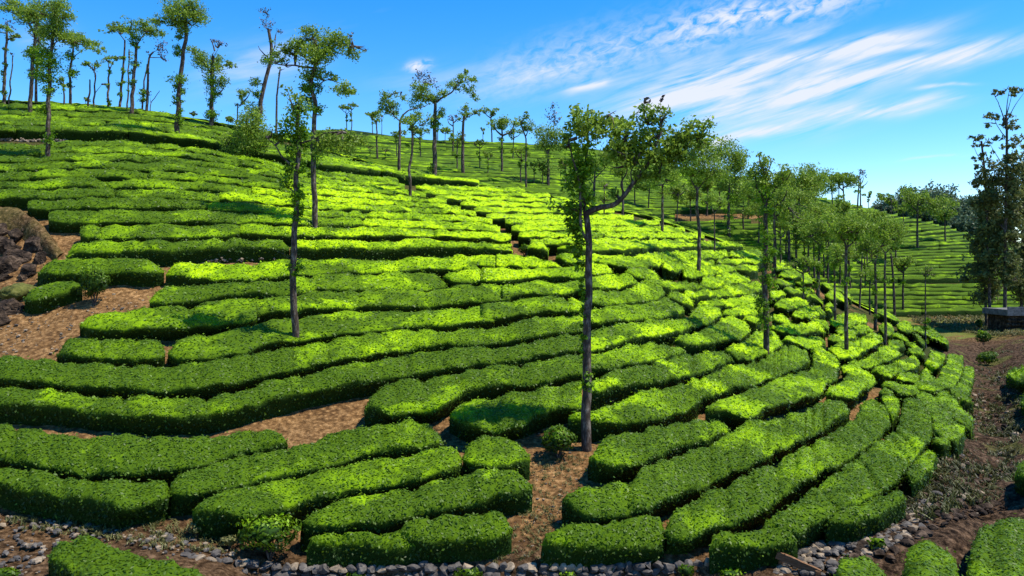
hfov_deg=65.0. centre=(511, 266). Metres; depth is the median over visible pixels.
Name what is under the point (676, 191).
shade tree
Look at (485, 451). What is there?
tea hedge
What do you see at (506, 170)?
tea hedge
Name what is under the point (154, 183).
tea hedge
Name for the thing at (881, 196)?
shade tree
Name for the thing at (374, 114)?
shade tree
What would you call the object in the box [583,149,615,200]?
shade tree
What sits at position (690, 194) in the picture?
shade tree
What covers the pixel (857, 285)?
tea hedge
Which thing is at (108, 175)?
tea hedge
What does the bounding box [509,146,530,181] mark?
shade tree
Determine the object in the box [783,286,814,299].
tea hedge
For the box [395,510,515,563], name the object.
tea hedge
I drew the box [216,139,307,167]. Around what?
tea hedge
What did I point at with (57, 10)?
shade tree
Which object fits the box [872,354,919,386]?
tea hedge
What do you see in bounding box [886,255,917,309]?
shade tree
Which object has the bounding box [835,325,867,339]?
tea hedge
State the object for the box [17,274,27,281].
boulder
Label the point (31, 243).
boulder
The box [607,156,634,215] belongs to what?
shade tree
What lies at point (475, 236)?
tea hedge
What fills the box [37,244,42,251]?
boulder
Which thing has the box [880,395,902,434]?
tea hedge
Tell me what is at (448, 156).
tea hedge
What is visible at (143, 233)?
tea hedge
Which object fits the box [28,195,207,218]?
tea hedge
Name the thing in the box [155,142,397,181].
tea hedge
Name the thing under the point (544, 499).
path gravel
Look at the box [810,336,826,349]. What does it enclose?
tea hedge
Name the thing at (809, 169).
shade tree
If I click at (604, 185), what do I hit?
shade tree
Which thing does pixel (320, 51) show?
shade tree
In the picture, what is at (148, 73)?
shade tree
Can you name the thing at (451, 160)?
tea hedge
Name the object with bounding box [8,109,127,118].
tea hedge
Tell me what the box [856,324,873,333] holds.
tea hedge
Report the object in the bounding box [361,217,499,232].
tea hedge
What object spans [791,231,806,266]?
shade tree
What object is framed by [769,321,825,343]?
tea hedge
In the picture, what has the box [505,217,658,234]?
tea hedge
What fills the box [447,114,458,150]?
shade tree
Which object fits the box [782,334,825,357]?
tea hedge
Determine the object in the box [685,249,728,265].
tea hedge
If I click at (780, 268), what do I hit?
tea hedge
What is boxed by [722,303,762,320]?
tea hedge
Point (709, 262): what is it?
tea hedge
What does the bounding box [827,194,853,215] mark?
shade tree
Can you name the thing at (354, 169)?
tea hedge
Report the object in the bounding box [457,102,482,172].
shade tree
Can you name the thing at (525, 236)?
tea hedge
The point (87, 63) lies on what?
shade tree
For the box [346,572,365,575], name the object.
weed clump
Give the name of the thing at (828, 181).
shade tree
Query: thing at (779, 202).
shade tree
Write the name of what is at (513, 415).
tea hedge
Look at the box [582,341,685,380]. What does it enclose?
tea hedge
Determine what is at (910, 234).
tea hedge
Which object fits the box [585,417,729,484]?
tea hedge
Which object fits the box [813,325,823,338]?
tea hedge
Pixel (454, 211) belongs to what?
tea hedge
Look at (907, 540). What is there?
bank stones
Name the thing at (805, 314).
tea hedge
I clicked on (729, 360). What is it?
tea hedge
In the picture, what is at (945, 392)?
tea hedge
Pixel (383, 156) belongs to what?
tea hedge
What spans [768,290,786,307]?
tea hedge
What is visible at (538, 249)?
tea hedge
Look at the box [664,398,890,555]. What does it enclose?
tea hedge
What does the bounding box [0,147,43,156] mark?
tea hedge
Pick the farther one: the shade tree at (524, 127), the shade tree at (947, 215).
the shade tree at (947, 215)
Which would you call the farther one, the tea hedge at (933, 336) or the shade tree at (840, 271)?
the shade tree at (840, 271)
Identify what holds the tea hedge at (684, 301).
on the ground at (318, 423)
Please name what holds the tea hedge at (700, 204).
on the ground at (318, 423)
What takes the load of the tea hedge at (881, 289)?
on the ground at (318, 423)
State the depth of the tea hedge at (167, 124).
67.88 m
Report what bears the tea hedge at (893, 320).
on the ground at (318, 423)
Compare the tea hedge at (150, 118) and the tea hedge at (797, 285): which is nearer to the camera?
the tea hedge at (797, 285)
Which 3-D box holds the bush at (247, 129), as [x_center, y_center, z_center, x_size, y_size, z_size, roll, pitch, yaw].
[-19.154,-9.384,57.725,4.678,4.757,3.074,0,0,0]
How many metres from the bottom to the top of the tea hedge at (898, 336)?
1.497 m
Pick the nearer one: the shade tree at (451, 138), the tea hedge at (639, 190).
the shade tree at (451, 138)
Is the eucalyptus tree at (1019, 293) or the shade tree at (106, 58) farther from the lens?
the eucalyptus tree at (1019, 293)
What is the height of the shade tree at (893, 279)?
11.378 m
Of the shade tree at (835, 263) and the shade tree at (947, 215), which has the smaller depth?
the shade tree at (835, 263)
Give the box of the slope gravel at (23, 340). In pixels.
[0,284,143,353]
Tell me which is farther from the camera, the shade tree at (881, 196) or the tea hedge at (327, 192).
the shade tree at (881, 196)
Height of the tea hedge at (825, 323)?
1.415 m
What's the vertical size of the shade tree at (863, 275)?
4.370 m
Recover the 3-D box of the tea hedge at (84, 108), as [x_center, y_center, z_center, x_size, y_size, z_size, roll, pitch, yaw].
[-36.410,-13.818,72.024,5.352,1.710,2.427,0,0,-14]
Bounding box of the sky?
[0,0,1023,242]
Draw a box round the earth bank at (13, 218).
[0,207,63,259]
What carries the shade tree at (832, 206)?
on the ground at (318, 423)
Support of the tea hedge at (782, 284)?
on the ground at (318, 423)
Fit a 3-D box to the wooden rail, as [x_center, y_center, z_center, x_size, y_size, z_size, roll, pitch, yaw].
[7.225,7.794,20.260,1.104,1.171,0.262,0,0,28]
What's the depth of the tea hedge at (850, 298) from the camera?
72.66 m
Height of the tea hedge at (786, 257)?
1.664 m
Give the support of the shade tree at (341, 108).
on the ground at (318, 423)
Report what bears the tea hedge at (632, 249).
on the ground at (318, 423)
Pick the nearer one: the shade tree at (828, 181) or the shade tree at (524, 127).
the shade tree at (524, 127)
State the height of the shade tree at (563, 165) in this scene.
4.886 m
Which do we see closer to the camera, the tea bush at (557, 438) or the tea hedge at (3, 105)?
the tea bush at (557, 438)
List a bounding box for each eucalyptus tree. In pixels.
[951,195,1002,326]
[966,134,1018,307]
[973,86,1023,307]
[994,155,1023,306]
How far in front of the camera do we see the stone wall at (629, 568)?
20.24 m
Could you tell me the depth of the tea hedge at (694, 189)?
142.06 m
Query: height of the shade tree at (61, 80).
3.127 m
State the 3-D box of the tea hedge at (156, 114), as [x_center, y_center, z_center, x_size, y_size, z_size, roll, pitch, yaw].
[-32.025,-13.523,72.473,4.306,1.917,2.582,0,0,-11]
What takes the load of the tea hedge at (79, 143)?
on the ground at (318, 423)
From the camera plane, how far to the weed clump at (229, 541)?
20.55 m
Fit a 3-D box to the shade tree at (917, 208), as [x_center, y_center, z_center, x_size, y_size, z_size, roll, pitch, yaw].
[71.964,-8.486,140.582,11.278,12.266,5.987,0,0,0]
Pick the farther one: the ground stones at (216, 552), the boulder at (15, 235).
the boulder at (15, 235)
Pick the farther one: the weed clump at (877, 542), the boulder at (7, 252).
the boulder at (7, 252)
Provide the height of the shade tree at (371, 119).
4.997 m
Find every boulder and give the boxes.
[0,223,8,235]
[0,236,21,253]
[0,255,21,273]
[0,273,12,281]
[0,298,24,315]
[0,309,10,325]
[3,249,13,255]
[8,228,22,242]
[10,248,31,263]
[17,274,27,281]
[20,263,36,276]
[23,236,40,252]
[33,251,46,264]
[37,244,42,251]
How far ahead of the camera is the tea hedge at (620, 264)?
46.62 m
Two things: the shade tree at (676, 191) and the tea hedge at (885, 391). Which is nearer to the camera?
the tea hedge at (885, 391)
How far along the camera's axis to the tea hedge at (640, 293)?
39.82 m
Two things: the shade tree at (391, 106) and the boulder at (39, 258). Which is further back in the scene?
the shade tree at (391, 106)
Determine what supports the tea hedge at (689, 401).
on the ground at (318, 423)
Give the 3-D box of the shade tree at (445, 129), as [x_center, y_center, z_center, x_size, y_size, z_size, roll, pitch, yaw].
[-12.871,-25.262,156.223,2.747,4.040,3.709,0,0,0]
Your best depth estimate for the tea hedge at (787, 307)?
53.95 m
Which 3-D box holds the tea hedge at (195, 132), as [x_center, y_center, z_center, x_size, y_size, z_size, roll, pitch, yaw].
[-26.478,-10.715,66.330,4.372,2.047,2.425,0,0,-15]
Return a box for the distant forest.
[870,179,1013,240]
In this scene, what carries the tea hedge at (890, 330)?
on the ground at (318, 423)
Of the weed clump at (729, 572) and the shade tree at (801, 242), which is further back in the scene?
the shade tree at (801, 242)
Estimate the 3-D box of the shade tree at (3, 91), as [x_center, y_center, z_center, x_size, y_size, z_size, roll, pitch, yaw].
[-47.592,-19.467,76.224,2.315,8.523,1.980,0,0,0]
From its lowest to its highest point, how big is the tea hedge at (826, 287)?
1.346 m
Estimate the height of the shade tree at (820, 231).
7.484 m
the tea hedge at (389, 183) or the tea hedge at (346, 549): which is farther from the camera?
the tea hedge at (389, 183)
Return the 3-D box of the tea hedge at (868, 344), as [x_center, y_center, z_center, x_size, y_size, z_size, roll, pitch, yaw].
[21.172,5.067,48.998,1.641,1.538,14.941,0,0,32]
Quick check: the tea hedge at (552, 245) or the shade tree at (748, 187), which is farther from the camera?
the shade tree at (748, 187)
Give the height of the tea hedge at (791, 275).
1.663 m
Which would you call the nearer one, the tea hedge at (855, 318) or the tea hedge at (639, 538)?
the tea hedge at (639, 538)
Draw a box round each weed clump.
[188,522,203,539]
[220,534,238,548]
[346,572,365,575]
[453,567,482,575]
[559,571,575,575]
[678,563,694,575]
[718,567,745,575]
[866,537,886,548]
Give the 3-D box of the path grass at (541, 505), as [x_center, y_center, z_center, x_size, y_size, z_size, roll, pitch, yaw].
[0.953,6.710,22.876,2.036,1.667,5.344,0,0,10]
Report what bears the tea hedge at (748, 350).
on the ground at (318, 423)
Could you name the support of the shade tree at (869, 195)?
on the ground at (318, 423)
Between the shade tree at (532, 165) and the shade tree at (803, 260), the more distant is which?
the shade tree at (532, 165)
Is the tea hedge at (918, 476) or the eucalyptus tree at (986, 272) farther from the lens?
the eucalyptus tree at (986, 272)
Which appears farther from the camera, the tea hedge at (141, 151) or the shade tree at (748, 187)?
the shade tree at (748, 187)
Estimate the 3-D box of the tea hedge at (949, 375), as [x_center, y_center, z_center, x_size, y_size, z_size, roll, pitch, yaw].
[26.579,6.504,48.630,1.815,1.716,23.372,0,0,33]
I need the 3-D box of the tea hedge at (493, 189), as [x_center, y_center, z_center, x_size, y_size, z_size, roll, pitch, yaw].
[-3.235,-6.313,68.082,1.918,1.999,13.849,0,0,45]
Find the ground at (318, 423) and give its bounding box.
[0,129,1023,575]
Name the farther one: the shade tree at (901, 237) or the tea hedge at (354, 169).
the shade tree at (901, 237)
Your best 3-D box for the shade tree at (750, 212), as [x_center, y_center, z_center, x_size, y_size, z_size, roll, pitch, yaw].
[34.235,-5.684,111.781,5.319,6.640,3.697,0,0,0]
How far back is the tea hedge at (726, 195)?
139.53 m
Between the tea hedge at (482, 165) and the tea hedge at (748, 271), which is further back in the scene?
the tea hedge at (482, 165)
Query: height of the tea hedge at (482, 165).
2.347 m
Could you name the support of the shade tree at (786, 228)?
on the ground at (318, 423)
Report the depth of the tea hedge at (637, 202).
121.91 m
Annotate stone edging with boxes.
[0,138,66,142]
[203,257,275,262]
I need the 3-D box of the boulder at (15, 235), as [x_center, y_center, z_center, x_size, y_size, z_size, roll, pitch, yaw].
[-25.129,-1.471,40.690,0.680,0.968,0.836,0,0,-30]
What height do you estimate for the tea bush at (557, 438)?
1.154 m
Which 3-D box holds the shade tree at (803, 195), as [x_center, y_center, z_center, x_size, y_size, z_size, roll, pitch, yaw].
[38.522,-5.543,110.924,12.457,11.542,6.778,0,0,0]
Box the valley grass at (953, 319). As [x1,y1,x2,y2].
[908,314,1023,335]
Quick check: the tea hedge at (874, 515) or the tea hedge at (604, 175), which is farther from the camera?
the tea hedge at (604, 175)
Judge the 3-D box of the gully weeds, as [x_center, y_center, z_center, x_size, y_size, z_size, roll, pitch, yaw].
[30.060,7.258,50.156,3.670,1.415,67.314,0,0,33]
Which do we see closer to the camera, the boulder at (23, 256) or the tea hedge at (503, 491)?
the tea hedge at (503, 491)
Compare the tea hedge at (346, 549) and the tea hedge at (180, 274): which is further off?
the tea hedge at (180, 274)
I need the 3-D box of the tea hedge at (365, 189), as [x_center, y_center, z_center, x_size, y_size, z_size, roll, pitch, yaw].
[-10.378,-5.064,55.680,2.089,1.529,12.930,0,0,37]
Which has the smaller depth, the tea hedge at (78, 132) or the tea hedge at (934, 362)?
the tea hedge at (934, 362)
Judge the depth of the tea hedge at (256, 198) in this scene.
47.54 m
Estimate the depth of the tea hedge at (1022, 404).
37.03 m
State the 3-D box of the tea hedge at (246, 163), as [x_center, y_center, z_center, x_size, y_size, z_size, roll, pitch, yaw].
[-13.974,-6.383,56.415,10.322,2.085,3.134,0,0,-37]
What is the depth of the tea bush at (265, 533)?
20.34 m
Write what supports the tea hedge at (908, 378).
on the ground at (318, 423)
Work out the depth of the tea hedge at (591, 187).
124.03 m
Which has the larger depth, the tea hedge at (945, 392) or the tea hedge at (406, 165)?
the tea hedge at (406, 165)
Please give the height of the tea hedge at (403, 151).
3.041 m
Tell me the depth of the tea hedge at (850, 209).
167.79 m
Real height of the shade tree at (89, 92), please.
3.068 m
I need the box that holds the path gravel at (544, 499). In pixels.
[508,433,576,559]
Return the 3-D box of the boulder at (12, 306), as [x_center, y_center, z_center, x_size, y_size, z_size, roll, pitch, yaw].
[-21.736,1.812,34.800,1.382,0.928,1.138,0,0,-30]
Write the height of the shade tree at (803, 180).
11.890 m
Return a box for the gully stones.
[922,340,1019,502]
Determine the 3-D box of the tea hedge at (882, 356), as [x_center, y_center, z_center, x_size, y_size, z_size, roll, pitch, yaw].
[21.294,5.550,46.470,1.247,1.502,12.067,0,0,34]
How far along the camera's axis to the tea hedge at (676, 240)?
61.89 m
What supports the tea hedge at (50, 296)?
on the ground at (318, 423)
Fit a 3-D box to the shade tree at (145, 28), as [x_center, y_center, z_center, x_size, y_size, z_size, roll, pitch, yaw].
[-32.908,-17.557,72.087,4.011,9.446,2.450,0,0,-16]
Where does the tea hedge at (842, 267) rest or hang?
on the ground at (318, 423)
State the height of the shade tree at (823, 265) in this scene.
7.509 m
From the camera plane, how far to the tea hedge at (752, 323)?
44.74 m
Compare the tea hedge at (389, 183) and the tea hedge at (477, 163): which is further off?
the tea hedge at (477, 163)
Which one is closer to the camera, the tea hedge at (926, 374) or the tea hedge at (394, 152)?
the tea hedge at (926, 374)
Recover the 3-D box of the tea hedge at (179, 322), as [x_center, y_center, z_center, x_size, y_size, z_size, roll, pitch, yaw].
[-6.737,1.934,36.321,22.839,2.647,2.720,0,0,-23]
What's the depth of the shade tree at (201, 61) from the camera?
70.94 m
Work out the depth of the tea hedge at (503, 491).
21.64 m
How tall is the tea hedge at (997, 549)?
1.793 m
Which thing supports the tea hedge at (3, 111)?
on the ground at (318, 423)
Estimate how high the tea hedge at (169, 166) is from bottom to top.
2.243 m
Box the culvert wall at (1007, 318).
[982,307,1023,330]
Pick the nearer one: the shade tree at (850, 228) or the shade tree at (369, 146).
the shade tree at (850, 228)
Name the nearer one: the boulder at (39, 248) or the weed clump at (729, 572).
the weed clump at (729, 572)
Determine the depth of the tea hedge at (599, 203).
119.21 m
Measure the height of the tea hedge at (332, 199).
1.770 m
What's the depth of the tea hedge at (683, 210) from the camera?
122.13 m
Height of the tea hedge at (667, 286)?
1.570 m
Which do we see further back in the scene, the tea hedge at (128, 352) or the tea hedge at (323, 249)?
the tea hedge at (323, 249)
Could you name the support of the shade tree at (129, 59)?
on the ground at (318, 423)
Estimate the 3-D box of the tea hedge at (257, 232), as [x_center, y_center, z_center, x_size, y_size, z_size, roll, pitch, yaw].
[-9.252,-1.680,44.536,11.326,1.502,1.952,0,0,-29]
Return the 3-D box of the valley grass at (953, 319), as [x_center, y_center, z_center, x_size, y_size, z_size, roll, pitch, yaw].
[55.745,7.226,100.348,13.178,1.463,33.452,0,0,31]
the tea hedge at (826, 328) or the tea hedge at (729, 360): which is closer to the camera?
the tea hedge at (729, 360)
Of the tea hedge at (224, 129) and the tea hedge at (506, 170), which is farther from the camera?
the tea hedge at (506, 170)
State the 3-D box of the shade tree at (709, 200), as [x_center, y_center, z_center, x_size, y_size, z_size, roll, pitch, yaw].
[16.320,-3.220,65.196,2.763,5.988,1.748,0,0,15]
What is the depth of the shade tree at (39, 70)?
76.76 m
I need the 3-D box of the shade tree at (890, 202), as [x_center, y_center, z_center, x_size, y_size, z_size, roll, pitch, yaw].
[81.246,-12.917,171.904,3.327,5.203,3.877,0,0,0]
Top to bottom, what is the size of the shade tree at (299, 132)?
11.133 m
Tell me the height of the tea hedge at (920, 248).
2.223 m
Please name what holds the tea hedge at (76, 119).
on the ground at (318, 423)
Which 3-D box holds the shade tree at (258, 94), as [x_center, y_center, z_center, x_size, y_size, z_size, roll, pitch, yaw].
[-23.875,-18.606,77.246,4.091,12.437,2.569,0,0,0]
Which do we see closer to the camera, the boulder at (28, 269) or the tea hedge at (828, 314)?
the boulder at (28, 269)
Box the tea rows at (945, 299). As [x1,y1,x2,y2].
[308,130,1020,316]
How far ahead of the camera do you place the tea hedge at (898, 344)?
53.25 m
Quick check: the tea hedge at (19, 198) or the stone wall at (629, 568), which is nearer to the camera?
the stone wall at (629, 568)
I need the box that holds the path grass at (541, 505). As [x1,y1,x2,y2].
[493,454,586,562]
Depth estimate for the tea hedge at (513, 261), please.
42.82 m
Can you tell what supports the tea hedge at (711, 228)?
on the ground at (318, 423)
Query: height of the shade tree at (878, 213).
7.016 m
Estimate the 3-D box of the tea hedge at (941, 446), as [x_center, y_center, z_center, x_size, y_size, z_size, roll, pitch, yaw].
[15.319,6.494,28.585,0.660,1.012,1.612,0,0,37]
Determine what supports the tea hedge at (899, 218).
on the ground at (318, 423)
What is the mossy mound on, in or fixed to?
on the ground at (318, 423)
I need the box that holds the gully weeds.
[893,340,1023,520]
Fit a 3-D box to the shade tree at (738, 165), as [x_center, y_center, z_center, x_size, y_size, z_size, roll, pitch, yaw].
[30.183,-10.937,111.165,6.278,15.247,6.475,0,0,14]
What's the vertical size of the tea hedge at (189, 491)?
2.142 m
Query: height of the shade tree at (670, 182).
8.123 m
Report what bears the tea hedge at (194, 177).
on the ground at (318, 423)
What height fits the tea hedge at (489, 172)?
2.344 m
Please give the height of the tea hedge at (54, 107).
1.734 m
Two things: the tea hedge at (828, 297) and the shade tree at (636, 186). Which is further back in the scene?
the shade tree at (636, 186)
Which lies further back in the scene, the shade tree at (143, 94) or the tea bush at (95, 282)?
the shade tree at (143, 94)
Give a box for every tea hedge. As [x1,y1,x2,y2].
[0,102,7,109]
[0,108,7,113]
[0,113,67,120]
[0,118,105,127]
[0,123,15,140]
[0,142,29,149]
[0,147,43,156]
[0,151,141,163]
[0,160,71,172]
[0,171,30,181]
[0,186,115,209]
[0,333,582,436]
[0,344,293,401]
[0,422,289,486]
[0,466,171,528]
[1,174,106,190]
[8,102,75,111]
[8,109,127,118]
[16,123,128,141]
[22,280,81,314]
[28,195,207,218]
[29,168,147,181]
[30,138,155,149]
[36,256,164,287]
[44,144,239,166]
[46,533,204,575]
[48,209,257,232]
[53,335,165,367]
[65,237,289,266]
[68,116,135,123]
[70,159,279,182]
[75,104,134,113]
[79,280,584,340]
[80,223,239,243]
[106,120,165,132]
[106,178,252,193]
[115,187,219,202]
[128,113,210,128]
[128,127,216,150]
[134,108,174,118]
[136,120,233,137]
[141,152,322,184]
[147,170,286,192]
[148,269,447,308]
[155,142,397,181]
[165,127,217,139]
[165,254,478,286]
[166,295,572,367]
[168,417,446,516]
[192,446,463,538]
[207,201,369,220]
[210,125,276,142]
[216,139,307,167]
[218,136,287,150]
[218,191,441,214]
[238,158,369,183]
[240,223,434,245]
[243,138,351,160]
[252,186,460,208]
[257,211,361,227]
[279,179,425,198]
[287,185,446,203]
[289,237,513,260]
[293,150,431,174]
[293,313,582,378]
[300,466,532,552]
[305,528,417,571]
[307,156,381,176]
[320,140,445,144]
[322,178,404,189]
[327,145,418,149]
[335,149,451,155]
[342,153,455,158]
[343,148,451,152]
[360,158,451,163]
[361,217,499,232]
[362,353,582,426]
[367,210,492,224]
[370,180,404,186]
[375,163,474,168]
[382,167,478,186]
[387,162,498,166]
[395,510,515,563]
[401,158,492,162]
[413,155,538,159]
[415,184,525,192]
[420,188,550,198]
[434,229,511,243]
[435,193,569,206]
[437,167,568,172]
[441,207,475,216]
[443,264,583,288]
[448,380,581,442]
[452,161,567,166]
[452,253,560,269]
[457,169,539,174]
[460,199,589,210]
[462,434,530,480]
[474,205,615,217]
[486,212,633,227]
[499,165,603,170]
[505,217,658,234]
[511,223,614,239]
[518,230,704,246]
[527,240,549,260]
[528,168,611,171]
[528,184,654,190]
[530,236,641,254]
[540,173,632,177]
[540,179,645,183]
[540,511,665,571]
[555,251,584,267]
[557,240,743,256]
[559,398,851,525]
[566,197,650,200]
[567,297,583,315]
[568,343,811,441]
[569,171,687,176]
[582,303,722,353]
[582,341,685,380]
[583,250,695,275]
[583,262,612,277]
[584,272,636,291]
[584,281,664,309]
[585,190,683,194]
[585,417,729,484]
[590,202,670,204]
[591,200,650,203]
[591,296,684,329]
[591,352,725,410]
[610,189,726,193]
[614,206,695,213]
[614,224,684,232]
[625,266,661,282]
[640,212,674,215]
[640,237,709,243]
[641,279,714,296]
[657,188,726,192]
[662,255,696,280]
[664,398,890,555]
[667,290,693,315]
[673,315,751,355]
[681,263,736,284]
[684,257,715,265]
[684,280,762,309]
[685,203,746,205]
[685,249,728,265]
[686,205,760,207]
[689,226,715,230]
[697,293,759,317]
[698,205,806,213]
[699,272,750,289]
[702,194,826,198]
[703,350,737,364]
[705,351,839,430]
[708,526,797,573]
[715,256,761,271]
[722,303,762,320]
[722,330,782,364]
[728,248,762,259]
[733,264,758,279]
[743,315,760,334]
[745,247,812,250]
[757,230,794,234]
[762,395,934,549]
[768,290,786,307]
[769,244,824,248]
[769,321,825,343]
[771,313,790,325]
[773,296,808,317]
[774,259,792,275]
[775,278,794,290]
[776,255,873,259]
[777,253,868,256]
[778,213,897,221]
[778,267,801,282]
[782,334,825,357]
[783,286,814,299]
[787,233,915,239]
[791,305,825,324]
[795,266,867,269]
[795,282,804,288]
[800,273,812,287]
[801,207,873,211]
[806,293,822,308]
[810,317,829,337]
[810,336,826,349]
[811,346,839,377]
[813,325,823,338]
[814,318,830,328]
[817,217,908,223]
[821,247,938,253]
[821,281,832,292]
[822,489,908,545]
[824,243,938,250]
[824,289,849,309]
[824,301,833,315]
[824,362,876,409]
[825,308,832,320]
[827,334,857,347]
[828,332,882,365]
[829,283,901,288]
[829,312,867,333]
[829,554,886,575]
[833,287,909,291]
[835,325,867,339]
[836,289,852,304]
[849,345,902,373]
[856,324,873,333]
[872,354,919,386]
[876,387,896,402]
[877,308,899,326]
[878,323,894,342]
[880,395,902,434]
[881,380,969,460]
[887,339,906,356]
[892,332,908,345]
[894,371,919,385]
[895,537,962,575]
[896,321,912,340]
[902,449,938,497]
[905,340,917,354]
[906,347,925,365]
[912,331,925,351]
[913,325,950,351]
[913,353,964,396]
[920,367,933,380]
[924,350,947,378]
[931,435,952,460]
[933,389,953,397]
[936,392,975,439]
[938,244,1013,249]
[939,242,968,246]
[950,248,1012,252]
[950,365,976,406]
[960,392,975,416]
[966,513,1023,575]
[1005,365,1023,392]
[1009,460,1023,495]
[1017,395,1023,415]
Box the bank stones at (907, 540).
[839,406,1020,563]
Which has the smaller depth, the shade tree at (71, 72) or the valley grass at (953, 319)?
the shade tree at (71, 72)
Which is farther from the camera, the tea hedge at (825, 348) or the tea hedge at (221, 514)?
the tea hedge at (825, 348)
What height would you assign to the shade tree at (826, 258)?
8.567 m
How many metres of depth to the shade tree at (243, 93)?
76.44 m
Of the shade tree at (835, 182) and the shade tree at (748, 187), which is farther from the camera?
the shade tree at (835, 182)
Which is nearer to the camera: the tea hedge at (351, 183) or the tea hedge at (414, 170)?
the tea hedge at (351, 183)
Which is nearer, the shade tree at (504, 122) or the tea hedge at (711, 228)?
the tea hedge at (711, 228)
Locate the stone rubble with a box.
[773,497,929,575]
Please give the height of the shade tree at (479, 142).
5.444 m
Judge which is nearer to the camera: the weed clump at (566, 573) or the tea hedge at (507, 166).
the weed clump at (566, 573)
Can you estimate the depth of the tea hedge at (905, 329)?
62.89 m
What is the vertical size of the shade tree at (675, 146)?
11.532 m
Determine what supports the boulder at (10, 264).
on the ground at (318, 423)
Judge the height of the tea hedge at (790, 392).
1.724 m
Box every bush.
[0,567,20,575]
[77,263,112,304]
[217,104,277,156]
[236,512,301,560]
[517,243,527,256]
[539,423,577,458]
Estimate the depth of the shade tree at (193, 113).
94.83 m
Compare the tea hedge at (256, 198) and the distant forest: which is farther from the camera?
the distant forest
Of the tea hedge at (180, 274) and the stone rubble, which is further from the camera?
the tea hedge at (180, 274)
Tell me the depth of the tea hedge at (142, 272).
36.76 m
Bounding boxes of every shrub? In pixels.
[975,319,983,328]
[975,330,991,344]
[975,351,998,364]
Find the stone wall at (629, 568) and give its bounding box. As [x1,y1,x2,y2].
[180,540,820,575]
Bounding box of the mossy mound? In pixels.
[0,283,36,300]
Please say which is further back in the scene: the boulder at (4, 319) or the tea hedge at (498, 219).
the tea hedge at (498, 219)
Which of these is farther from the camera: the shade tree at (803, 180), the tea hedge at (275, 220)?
the shade tree at (803, 180)
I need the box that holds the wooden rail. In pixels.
[775,552,821,575]
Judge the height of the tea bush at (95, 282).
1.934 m
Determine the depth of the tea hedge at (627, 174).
142.79 m
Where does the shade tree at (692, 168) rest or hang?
on the ground at (318, 423)
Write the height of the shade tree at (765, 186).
10.731 m
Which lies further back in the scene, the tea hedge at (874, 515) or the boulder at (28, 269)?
the boulder at (28, 269)
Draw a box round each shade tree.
[0,0,52,111]
[0,18,21,103]
[8,52,13,103]
[11,0,94,156]
[26,23,50,102]
[55,76,67,104]
[63,28,106,104]
[80,60,110,105]
[87,79,90,105]
[98,21,133,106]
[100,55,122,106]
[120,15,168,113]
[126,49,133,106]
[136,65,146,109]
[145,0,213,132]
[145,39,172,110]
[185,39,237,125]
[189,111,197,116]
[234,88,255,129]
[248,7,282,124]
[255,86,368,347]
[266,23,368,227]
[275,67,282,132]
[338,104,351,129]
[343,101,358,129]
[364,112,375,134]
[365,109,382,158]
[366,145,375,156]
[377,89,428,170]
[381,148,389,158]
[390,130,406,156]
[399,110,433,195]
[407,68,480,175]
[413,128,430,155]
[431,115,443,139]
[439,126,452,134]
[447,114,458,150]
[447,131,465,167]
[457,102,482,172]
[473,139,487,167]
[480,105,499,141]
[481,149,495,172]
[486,114,520,171]
[504,129,522,157]
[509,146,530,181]
[514,111,539,186]
[529,102,569,184]
[529,159,542,182]
[533,160,549,183]
[545,95,720,451]
[556,157,569,181]
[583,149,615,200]
[597,180,610,213]
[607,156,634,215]
[624,170,644,204]
[638,179,662,207]
[645,163,682,231]
[658,183,689,220]
[675,138,735,270]
[680,181,702,220]
[698,190,730,250]
[699,169,717,215]
[709,135,753,236]
[713,173,730,208]
[727,182,748,229]
[731,171,751,218]
[732,176,817,277]
[740,202,772,242]
[743,152,796,353]
[751,185,838,261]
[768,220,792,262]
[776,165,826,230]
[777,206,804,262]
[779,162,830,229]
[782,219,793,253]
[782,255,818,299]
[787,220,825,274]
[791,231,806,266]
[795,216,836,298]
[799,203,828,277]
[811,201,841,245]
[815,178,831,196]
[816,210,878,349]
[818,167,861,211]
[820,234,838,277]
[822,172,848,203]
[823,242,844,320]
[825,229,847,282]
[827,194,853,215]
[827,243,855,284]
[829,231,860,288]
[832,206,875,263]
[850,250,877,287]
[853,169,864,207]
[853,232,891,330]
[856,268,883,314]
[857,172,867,205]
[858,243,868,308]
[861,191,871,207]
[864,209,887,223]
[864,212,909,344]
[876,193,888,211]
[877,220,903,261]
[882,194,897,213]
[884,242,900,315]
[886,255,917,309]
[892,202,907,224]
[895,183,955,247]
[914,264,936,347]
[933,200,960,240]
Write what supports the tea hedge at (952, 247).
on the ground at (318, 423)
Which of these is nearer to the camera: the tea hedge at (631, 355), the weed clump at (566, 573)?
the weed clump at (566, 573)
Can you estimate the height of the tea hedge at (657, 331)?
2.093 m
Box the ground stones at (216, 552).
[0,515,234,575]
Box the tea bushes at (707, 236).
[0,100,873,313]
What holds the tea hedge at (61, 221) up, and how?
on the ground at (318, 423)
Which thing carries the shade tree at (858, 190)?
on the ground at (318, 423)
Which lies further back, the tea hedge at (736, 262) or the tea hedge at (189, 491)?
the tea hedge at (736, 262)
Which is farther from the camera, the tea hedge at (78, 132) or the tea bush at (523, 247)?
the tea hedge at (78, 132)
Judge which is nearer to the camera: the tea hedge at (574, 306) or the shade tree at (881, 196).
the tea hedge at (574, 306)
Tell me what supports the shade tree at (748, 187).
on the ground at (318, 423)

